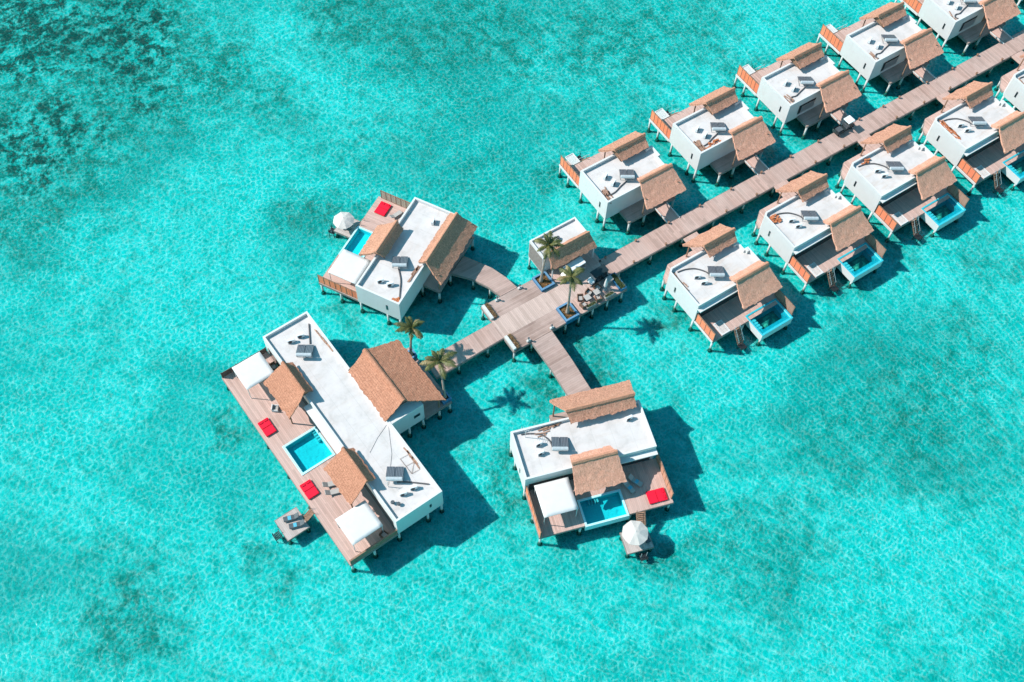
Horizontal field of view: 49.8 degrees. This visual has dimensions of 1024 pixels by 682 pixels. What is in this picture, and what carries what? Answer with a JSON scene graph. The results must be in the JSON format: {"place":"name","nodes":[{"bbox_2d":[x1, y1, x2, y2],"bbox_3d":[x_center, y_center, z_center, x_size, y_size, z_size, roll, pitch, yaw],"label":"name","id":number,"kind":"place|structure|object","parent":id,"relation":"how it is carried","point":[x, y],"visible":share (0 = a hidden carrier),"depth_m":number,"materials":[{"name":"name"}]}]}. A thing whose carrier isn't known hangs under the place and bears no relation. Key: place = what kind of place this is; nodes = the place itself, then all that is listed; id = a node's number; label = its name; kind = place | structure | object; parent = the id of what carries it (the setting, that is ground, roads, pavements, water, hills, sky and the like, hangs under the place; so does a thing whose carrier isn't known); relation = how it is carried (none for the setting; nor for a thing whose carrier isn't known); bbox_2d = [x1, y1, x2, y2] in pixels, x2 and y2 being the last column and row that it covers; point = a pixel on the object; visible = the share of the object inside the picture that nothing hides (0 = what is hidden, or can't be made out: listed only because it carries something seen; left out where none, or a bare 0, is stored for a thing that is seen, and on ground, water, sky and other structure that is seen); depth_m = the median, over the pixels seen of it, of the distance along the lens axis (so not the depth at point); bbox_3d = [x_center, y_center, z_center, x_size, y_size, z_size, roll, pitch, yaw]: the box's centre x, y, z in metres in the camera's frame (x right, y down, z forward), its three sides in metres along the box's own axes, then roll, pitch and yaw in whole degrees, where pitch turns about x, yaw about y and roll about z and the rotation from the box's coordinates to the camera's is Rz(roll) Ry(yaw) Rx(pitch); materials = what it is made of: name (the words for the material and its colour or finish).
{"place":"outdoors","nodes":[
{"label":"outdoors","id":0,"kind":"place"},
{"bbox_2d":[0,0,1023,681],"bbox_3d":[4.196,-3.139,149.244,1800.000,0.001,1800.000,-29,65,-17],"label":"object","id":1,"kind":"structure","parent":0,"point":[182,182],"depth_m":145.19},
{"bbox_2d":[272,506,313,544],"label":"swim platform","id":2,"kind":"structure","parent":1,"relation":"on","point":[287,532],"depth_m":132.13,"materials":[{"name":"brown wood"}]},
{"bbox_2d":[283,512,298,522],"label":"sun lounger","id":3,"kind":"object","parent":2,"relation":"on","point":[290,517],"visible":1,"depth_m":132.15,"materials":[{"name":"grey metal"}]},
{"bbox_2d":[288,519,304,528],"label":"sun lounger","id":4,"kind":"object","parent":2,"relation":"on","point":[296,524],"visible":1,"depth_m":131.73,"materials":[{"name":"grey metal"}]},
{"bbox_2d":[220,311,451,572],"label":"long villa","id":5,"kind":"object","parent":1,"relation":"on","point":[335,421],"visible":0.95,"depth_m":134.95,"materials":[{"name":"paint"}]},
{"bbox_2d":[232,351,273,396],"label":"shade canopy","id":6,"kind":"object","parent":5,"relation":"on","point":[253,370],"visible":0.91,"depth_m":138.12,"materials":[{"name":"white fabric"}]},
{"bbox_2d":[258,418,276,436],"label":"daybed","id":7,"kind":"object","parent":5,"relation":"on","point":[266,426],"visible":1,"depth_m":136.86,"materials":[{"name":"fabric"}]},
{"bbox_2d":[269,361,277,370],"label":"armchair","id":8,"kind":"object","parent":5,"relation":"on","point":[273,365],"visible":0.84,"depth_m":140.96,"materials":[{"name":"wicker"}]},
{"bbox_2d":[271,404,278,411],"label":"armchair","id":9,"kind":"object","parent":5,"relation":"on","point":[274,408],"visible":1,"depth_m":138.01,"materials":[{"name":"white fabric"}]},
{"bbox_2d":[296,345,313,356],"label":"solar water heater","id":10,"kind":"object","parent":5,"relation":"on","point":[304,351],"visible":1,"depth_m":138.12,"materials":[{"name":"grey metal"}]},
{"bbox_2d":[300,479,318,499],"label":"daybed","id":11,"kind":"object","parent":5,"relation":"on","point":[309,489],"visible":1,"depth_m":132.90,"materials":[{"name":"fabric"}]},
{"bbox_2d":[314,329,332,351],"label":"board pile","id":12,"kind":"object","parent":5,"relation":"on","point":[326,343],"visible":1,"depth_m":139.45,"materials":[{"name":"wood"}]},
{"bbox_2d":[322,481,335,486],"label":"sun lounger","id":13,"kind":"object","parent":5,"relation":"on","point":[328,484],"visible":0.66,"depth_m":133.10,"materials":[{"name":"grey metal"}]},
{"bbox_2d":[324,488,340,495],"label":"sun lounger","id":14,"kind":"object","parent":5,"relation":"on","point":[332,492],"visible":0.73,"depth_m":132.65,"materials":[{"name":"grey metal"}]},
{"bbox_2d":[335,500,383,551],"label":"shade canopy","id":15,"kind":"object","parent":5,"relation":"on","point":[358,522],"visible":1,"depth_m":128.49,"materials":[{"name":"white fabric"}]},
{"bbox_2d":[379,529,388,537],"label":"armchair","id":16,"kind":"object","parent":5,"relation":"on","point":[382,534],"visible":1,"depth_m":130.11,"materials":[{"name":"wicker"}]},
{"bbox_2d":[386,466,403,480],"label":"solar water heater","id":17,"kind":"object","parent":5,"relation":"on","point":[391,471],"visible":1,"depth_m":130.18,"materials":[{"name":"grey metal"}]},
{"bbox_2d":[399,490,406,496],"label":"air conditioner","id":18,"kind":"object","parent":5,"relation":"on","point":[402,493],"visible":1,"depth_m":129.03,"materials":[{"name":"white paint"}]},
{"bbox_2d":[403,448,419,468],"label":"board pile","id":19,"kind":"object","parent":5,"relation":"on","point":[414,460],"visible":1,"depth_m":131.71,"materials":[{"name":"wood"}]},
{"bbox_2d":[408,348,416,358],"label":"planter","id":20,"kind":"object","parent":5,"relation":"on","point":[414,356],"visible":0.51,"depth_m":142.26,"materials":[{"name":"blue tile"}]},
{"bbox_2d":[394,316,424,355],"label":"palm tree","id":21,"kind":"object","parent":20,"relation":"in","point":[409,326],"visible":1,"depth_m":137.88,"materials":[{"name":"plant"}]},
{"bbox_2d":[397,481,428,484],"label":"lagged pipe","id":22,"kind":"object","parent":5,"relation":"on","point":[411,482],"visible":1,"depth_m":130.24,"materials":[{"name":"metal"}]},
{"bbox_2d":[409,484,417,490],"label":"air conditioner","id":23,"kind":"object","parent":5,"relation":"on","point":[412,487],"visible":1,"depth_m":129.44,"materials":[{"name":"white paint"}]},
{"bbox_2d":[441,391,451,404],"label":"planter","id":24,"kind":"object","parent":5,"relation":"on","point":[448,398],"visible":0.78,"depth_m":139.20,"materials":[{"name":"blue tile"}]},
{"bbox_2d":[419,348,457,398],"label":"palm tree","id":25,"kind":"object","parent":24,"relation":"in","point":[437,359],"visible":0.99,"depth_m":135.55,"materials":[{"name":"plant"}]},
{"bbox_2d":[328,218,364,237],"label":"swim platform","id":26,"kind":"structure","parent":1,"relation":"on","point":[342,232],"depth_m":153.74,"materials":[{"name":"brown wood"}]},
{"bbox_2d":[333,212,353,230],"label":"parasol","id":27,"kind":"object","parent":26,"relation":"on","point":[344,221],"visible":1,"depth_m":151.73,"materials":[{"name":"beige fabric"}]},
{"bbox_2d":[317,190,477,324],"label":"angled villa","id":28,"kind":"object","parent":1,"relation":"on","point":[437,250],"visible":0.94,"depth_m":146.99,"materials":[{"name":"paint"}]},
{"bbox_2d":[328,249,370,287],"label":"shade canopy","id":29,"kind":"object","parent":28,"relation":"on","point":[349,266],"visible":0.91,"depth_m":146.12,"materials":[{"name":"white fabric"}]},
{"bbox_2d":[374,201,391,216],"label":"daybed","id":30,"kind":"object","parent":28,"relation":"on","point":[382,208],"visible":1,"depth_m":153.84,"materials":[{"name":"fabric"}]},
{"bbox_2d":[389,210,402,218],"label":"sun lounger","id":31,"kind":"object","parent":28,"relation":"on","point":[397,214],"visible":1,"depth_m":153.26,"materials":[{"name":"fabric"}]},
{"bbox_2d":[398,268,400,298],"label":"lagged pipe","id":32,"kind":"object","parent":28,"relation":"on","point":[400,283],"visible":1,"depth_m":144.01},
{"bbox_2d":[392,256,407,267],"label":"solar water heater","id":33,"kind":"object","parent":28,"relation":"on","point":[402,260],"visible":1,"depth_m":145.17,"materials":[{"name":"grey metal"}]},
{"bbox_2d":[407,265,421,281],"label":"board pile","id":34,"kind":"object","parent":28,"relation":"on","point":[414,272],"visible":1,"depth_m":145.01,"materials":[{"name":"wood"}]},
{"bbox_2d":[424,323,503,379],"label":"walkway","id":35,"kind":"structure","parent":1,"relation":"on","point":[477,342],"depth_m":143.63,"materials":[{"name":"brown wood"}]},
{"bbox_2d":[451,256,516,298],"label":"walkway","id":36,"kind":"structure","parent":1,"relation":"on","point":[497,283],"depth_m":149.03,"materials":[{"name":"brown wood"}]},
{"bbox_2d":[481,250,626,362],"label":"hub deck","id":37,"kind":"structure","parent":1,"relation":"on","point":[525,311],"depth_m":146.92,"materials":[{"name":"brown wood"}]},
{"bbox_2d":[482,303,496,319],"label":"planter bench","id":38,"kind":"object","parent":37,"relation":"on","point":[489,311],"visible":1,"depth_m":145.81,"materials":[{"name":"concrete"}]},
{"bbox_2d":[504,333,519,350],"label":"planter bench","id":39,"kind":"object","parent":37,"relation":"on","point":[511,341],"visible":1,"depth_m":143.57,"materials":[{"name":"concrete"}]},
{"bbox_2d":[532,271,554,291],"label":"planter","id":40,"kind":"object","parent":37,"relation":"on","point":[547,283],"visible":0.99,"depth_m":148.39,"materials":[{"name":"blue tile"}]},
{"bbox_2d":[533,231,564,282],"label":"palm tree","id":41,"kind":"object","parent":40,"relation":"on","point":[550,243],"visible":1,"depth_m":142.39,"materials":[{"name":"plant"}]},
{"bbox_2d":[556,302,578,324],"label":"planter","id":42,"kind":"object","parent":37,"relation":"on","point":[572,315],"visible":0.93,"depth_m":146.09,"materials":[{"name":"blue tile"}]},
{"bbox_2d":[557,265,584,314],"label":"palm tree","id":43,"kind":"object","parent":42,"relation":"on","point":[570,273],"visible":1,"depth_m":139.62,"materials":[{"name":"plant"}]},
{"bbox_2d":[560,256,585,275],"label":"golf buggy","id":44,"kind":"object","parent":37,"relation":"on","point":[579,262],"visible":0.48,"depth_m":148.10,"materials":[{"name":"white paint"}]},
{"bbox_2d":[577,293,583,300],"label":"armchair","id":45,"kind":"object","parent":37,"relation":"on","point":[580,297],"visible":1,"depth_m":147.04,"materials":[{"name":"wicker"}]},
{"bbox_2d":[579,301,587,308],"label":"armchair","id":46,"kind":"object","parent":37,"relation":"on","point":[582,305],"visible":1,"depth_m":146.51,"materials":[{"name":"wicker"}]},
{"bbox_2d":[583,294,590,301],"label":"cafe table","id":47,"kind":"object","parent":37,"relation":"on","point":[587,297],"visible":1,"depth_m":146.83,"materials":[{"name":"grey plastic"}]},
{"bbox_2d":[585,287,592,295],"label":"armchair","id":48,"kind":"object","parent":37,"relation":"on","point":[588,291],"visible":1,"depth_m":147.54,"materials":[{"name":"wicker"}]},
{"bbox_2d":[586,301,596,309],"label":"planter box","id":49,"kind":"object","parent":37,"relation":"on","point":[592,304],"visible":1,"depth_m":146.61,"materials":[{"name":"green plant"}]},
{"bbox_2d":[593,288,600,295],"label":"cafe table","id":50,"kind":"object","parent":37,"relation":"on","point":[596,291],"visible":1,"depth_m":147.26,"materials":[{"name":"grey plastic"}]},
{"bbox_2d":[593,282,601,289],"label":"armchair","id":51,"kind":"object","parent":37,"relation":"on","point":[598,286],"visible":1,"depth_m":147.97,"materials":[{"name":"wicker"}]},
{"bbox_2d":[587,264,608,285],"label":"golf buggy","id":52,"kind":"object","parent":37,"relation":"on","point":[599,273],"visible":1,"depth_m":147.79,"materials":[{"name":"paint"}]},
{"bbox_2d":[594,295,602,301],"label":"armchair","id":53,"kind":"object","parent":37,"relation":"on","point":[599,298],"visible":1,"depth_m":147.05,"materials":[{"name":"wicker"}]},
{"bbox_2d":[602,278,607,290],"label":"closed parasol","id":54,"kind":"object","parent":37,"relation":"on","point":[604,288],"visible":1,"depth_m":147.26,"materials":[{"name":"white fabric"}]},
{"bbox_2d":[604,275,612,283],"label":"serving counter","id":55,"kind":"object","parent":37,"relation":"on","point":[609,279],"visible":0.93,"depth_m":148.37,"materials":[{"name":"grey"}]},
{"bbox_2d":[603,291,614,299],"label":"planter box","id":56,"kind":"object","parent":37,"relation":"on","point":[608,295],"visible":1,"depth_m":147.45,"materials":[{"name":"green plant"}]},
{"bbox_2d":[610,272,626,291],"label":"planter bed","id":57,"kind":"object","parent":37,"relation":"on","point":[619,284],"visible":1,"depth_m":148.39,"materials":[{"name":"plant"}]},
{"bbox_2d":[531,331,590,395],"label":"walkway","id":58,"kind":"structure","parent":1,"relation":"on","point":[557,359],"depth_m":142.53,"materials":[{"name":"brown wood"}]},
{"bbox_2d":[527,217,596,278],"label":"kiosk","id":59,"kind":"object","parent":1,"relation":"on","point":[573,233],"visible":0.85,"depth_m":147.87,"materials":[{"name":"paint"}]},
{"bbox_2d":[509,380,673,545],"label":"angled villa","id":60,"kind":"object","parent":1,"relation":"on","point":[604,456],"visible":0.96,"depth_m":133.53,"materials":[{"name":"paint"}]},
{"bbox_2d":[521,433,551,445],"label":"lagged pipe","id":61,"kind":"object","parent":60,"relation":"on","point":[539,434],"visible":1,"depth_m":133.72,"materials":[{"name":"metal"}]},
{"bbox_2d":[535,428,549,437],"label":"board pile","id":62,"kind":"object","parent":60,"relation":"on","point":[543,432],"visible":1,"depth_m":133.90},
{"bbox_2d":[538,422,561,430],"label":"board pile","id":63,"kind":"object","parent":60,"relation":"on","point":[552,426],"visible":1,"depth_m":134.36,"materials":[{"name":"wood"}]},
{"bbox_2d":[534,477,578,524],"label":"shade canopy","id":64,"kind":"object","parent":60,"relation":"on","point":[556,497],"visible":1,"depth_m":130.57,"materials":[{"name":"white fabric"}]},
{"bbox_2d":[551,437,568,450],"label":"solar water heater","id":65,"kind":"object","parent":60,"relation":"on","point":[560,444],"visible":1,"depth_m":132.54,"materials":[{"name":"grey metal"}]},
{"bbox_2d":[623,479,635,493],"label":"sun lounger","id":66,"kind":"object","parent":60,"relation":"on","point":[630,488],"visible":0.84,"depth_m":133.76,"materials":[{"name":"grey metal"}]},
{"bbox_2d":[628,473,642,486],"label":"sun lounger","id":67,"kind":"object","parent":60,"relation":"on","point":[634,480],"visible":1,"depth_m":134.20,"materials":[{"name":"grey metal"}]},
{"bbox_2d":[645,487,667,503],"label":"daybed","id":68,"kind":"object","parent":60,"relation":"on","point":[656,495],"visible":1,"depth_m":133.44,"materials":[{"name":"fabric"}]},
{"bbox_2d":[557,131,685,234],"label":"villa","id":69,"kind":"object","parent":1,"relation":"on","point":[657,184],"visible":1,"depth_m":154.36,"materials":[{"name":"paint"}]},
{"bbox_2d":[602,187,612,203],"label":"board pile","id":70,"kind":"object","parent":69,"relation":"on","point":[605,192],"visible":1,"depth_m":152.12,"materials":[{"name":"wood"}]},
{"bbox_2d":[619,169,634,179],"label":"solar water heater","id":71,"kind":"object","parent":69,"relation":"on","point":[628,173],"visible":1,"depth_m":153.25,"materials":[{"name":"grey metal"}]},
{"bbox_2d":[619,511,653,562],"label":"swim platform","id":72,"kind":"structure","parent":1,"relation":"on","point":[631,549],"depth_m":131.88,"materials":[{"name":"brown wood"}]},
{"bbox_2d":[622,520,647,544],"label":"parasol","id":73,"kind":"object","parent":72,"relation":"on","point":[634,532],"visible":1,"depth_m":130.23,"materials":[{"name":"beige fabric"}]},
{"bbox_2d":[646,86,775,186],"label":"villa","id":74,"kind":"object","parent":1,"relation":"on","point":[747,137],"visible":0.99,"depth_m":159.03,"materials":[{"name":"paint"}]},
{"bbox_2d":[693,140,705,151],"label":"board pile","id":75,"kind":"object","parent":74,"relation":"on","point":[699,145],"visible":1,"depth_m":156.71,"materials":[{"name":"wood"}]},
{"bbox_2d":[706,139,720,148],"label":"brick pile","id":76,"kind":"object","parent":74,"relation":"on","point":[714,141],"visible":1,"depth_m":156.89,"materials":[{"name":"brick"}]},
{"bbox_2d":[710,122,725,132],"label":"solar water heater","id":77,"kind":"object","parent":74,"relation":"on","point":[715,125],"visible":1,"depth_m":157.79,"materials":[{"name":"grey metal"}]},
{"bbox_2d":[659,223,794,352],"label":"villa","id":78,"kind":"object","parent":1,"relation":"on","point":[746,290],"visible":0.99,"depth_m":146.41,"materials":[{"name":"paint"}]},
{"bbox_2d":[677,268,708,273],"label":"lagged pipe","id":79,"kind":"object","parent":78,"relation":"on","point":[693,268],"visible":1,"depth_m":146.19,"materials":[{"name":"metal"}]},
{"bbox_2d":[707,266,724,276],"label":"solar water heater","id":80,"kind":"object","parent":78,"relation":"on","point":[712,270],"visible":1,"depth_m":145.42,"materials":[{"name":"grey metal"}]},
{"bbox_2d":[732,42,861,139],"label":"villa","id":81,"kind":"object","parent":1,"relation":"on","point":[832,91],"visible":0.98,"depth_m":163.79,"materials":[{"name":"paint"}]},
{"bbox_2d":[797,76,813,85],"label":"solar water heater","id":82,"kind":"object","parent":81,"relation":"on","point":[805,80],"visible":1,"depth_m":162.66,"materials":[{"name":"grey metal"}]},
{"bbox_2d":[797,98,815,113],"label":"window frame","id":83,"kind":"structure","parent":81,"relation":"in","point":[810,103],"depth_m":163.31,"materials":[{"name":"black plastic"}]},
{"bbox_2d":[599,30,1023,276],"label":"walkway","id":84,"kind":"structure","parent":1,"relation":"on","point":[681,228],"depth_m":160.21,"materials":[{"name":"brown wood"}]},
{"bbox_2d":[832,115,854,135],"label":"golf buggy","id":85,"kind":"object","parent":84,"relation":"on","point":[839,129],"visible":1,"depth_m":162.16,"materials":[{"name":"paint"}]},
{"bbox_2d":[751,170,885,294],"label":"villa","id":86,"kind":"object","parent":1,"relation":"on","point":[832,238],"visible":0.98,"depth_m":151.33,"materials":[{"name":"paint"}]},
{"bbox_2d":[769,214,781,222],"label":"brick pile","id":87,"kind":"object","parent":86,"relation":"on","point":[772,218],"visible":1,"depth_m":150.43,"materials":[{"name":"brick"}]},
{"bbox_2d":[776,212,802,218],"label":"lagged pipe","id":88,"kind":"object","parent":86,"relation":"on","point":[789,213],"visible":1,"depth_m":151.10,"materials":[{"name":"metal"}]},
{"bbox_2d":[801,210,818,221],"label":"solar water heater","id":89,"kind":"object","parent":86,"relation":"on","point":[809,215],"visible":1,"depth_m":150.31,"materials":[{"name":"grey metal"}]},
{"bbox_2d":[816,1,943,96],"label":"villa","id":90,"kind":"object","parent":1,"relation":"on","point":[915,49],"visible":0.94,"depth_m":168.47,"materials":[{"name":"paint"}]},
{"bbox_2d":[880,55,898,71],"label":"window frame","id":91,"kind":"structure","parent":90,"relation":"in","point":[892,61],"depth_m":167.92,"materials":[{"name":"black plastic"}]},
{"bbox_2d":[881,34,897,43],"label":"solar water heater","id":92,"kind":"object","parent":90,"relation":"on","point":[889,38],"visible":1,"depth_m":166.94,"materials":[{"name":"grey metal"}]},
{"bbox_2d":[835,123,968,242],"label":"villa","id":93,"kind":"object","parent":1,"relation":"on","point":[928,191],"visible":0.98,"depth_m":155.94,"materials":[{"name":"paint"}]},
{"bbox_2d":[858,163,888,169],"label":"lagged pipe","id":94,"kind":"object","parent":93,"relation":"on","point":[874,163],"visible":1,"depth_m":155.67,"materials":[{"name":"metal"}]},
{"bbox_2d":[886,161,903,171],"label":"solar water heater","id":95,"kind":"object","parent":93,"relation":"on","point":[895,165],"visible":1,"depth_m":155.00,"materials":[{"name":"grey metal"}]},
{"bbox_2d":[894,0,1020,56],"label":"villa","id":96,"kind":"object","parent":1,"relation":"on","point":[978,20],"visible":0.85,"depth_m":172.18,"materials":[{"name":"paint"}]},
{"bbox_2d":[959,15,977,31],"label":"window frame","id":97,"kind":"structure","parent":96,"relation":"in","point":[970,22],"depth_m":172.49,"materials":[{"name":"black plastic"}]},
{"bbox_2d":[960,0,976,4],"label":"solar water heater","id":98,"kind":"object","parent":96,"relation":"on","point":[972,1],"visible":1,"depth_m":171.05,"materials":[{"name":"grey metal"}]},
{"bbox_2d":[916,81,1023,196],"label":"villa","id":99,"kind":"object","parent":1,"relation":"on","point":[978,154],"visible":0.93,"depth_m":160.42,"materials":[{"name":"paint"}]},
{"bbox_2d":[938,119,960,139],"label":"board pile","id":100,"kind":"object","parent":99,"relation":"on","point":[950,130],"visible":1,"depth_m":159.23,"materials":[{"name":"wood"}]},
{"bbox_2d":[942,118,971,123],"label":"lagged pipe","id":101,"kind":"object","parent":99,"relation":"on","point":[958,119],"visible":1,"depth_m":160.18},
{"bbox_2d":[968,116,986,126],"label":"solar water heater","id":102,"kind":"object","parent":99,"relation":"on","point":[975,120],"visible":1,"depth_m":159.39,"materials":[{"name":"grey metal"}]},
{"bbox_2d":[994,50,1023,111],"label":"villa","id":103,"kind":"object","parent":1,"relation":"on","point":[1010,85],"visible":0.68,"depth_m":166.33,"materials":[{"name":"paint"}]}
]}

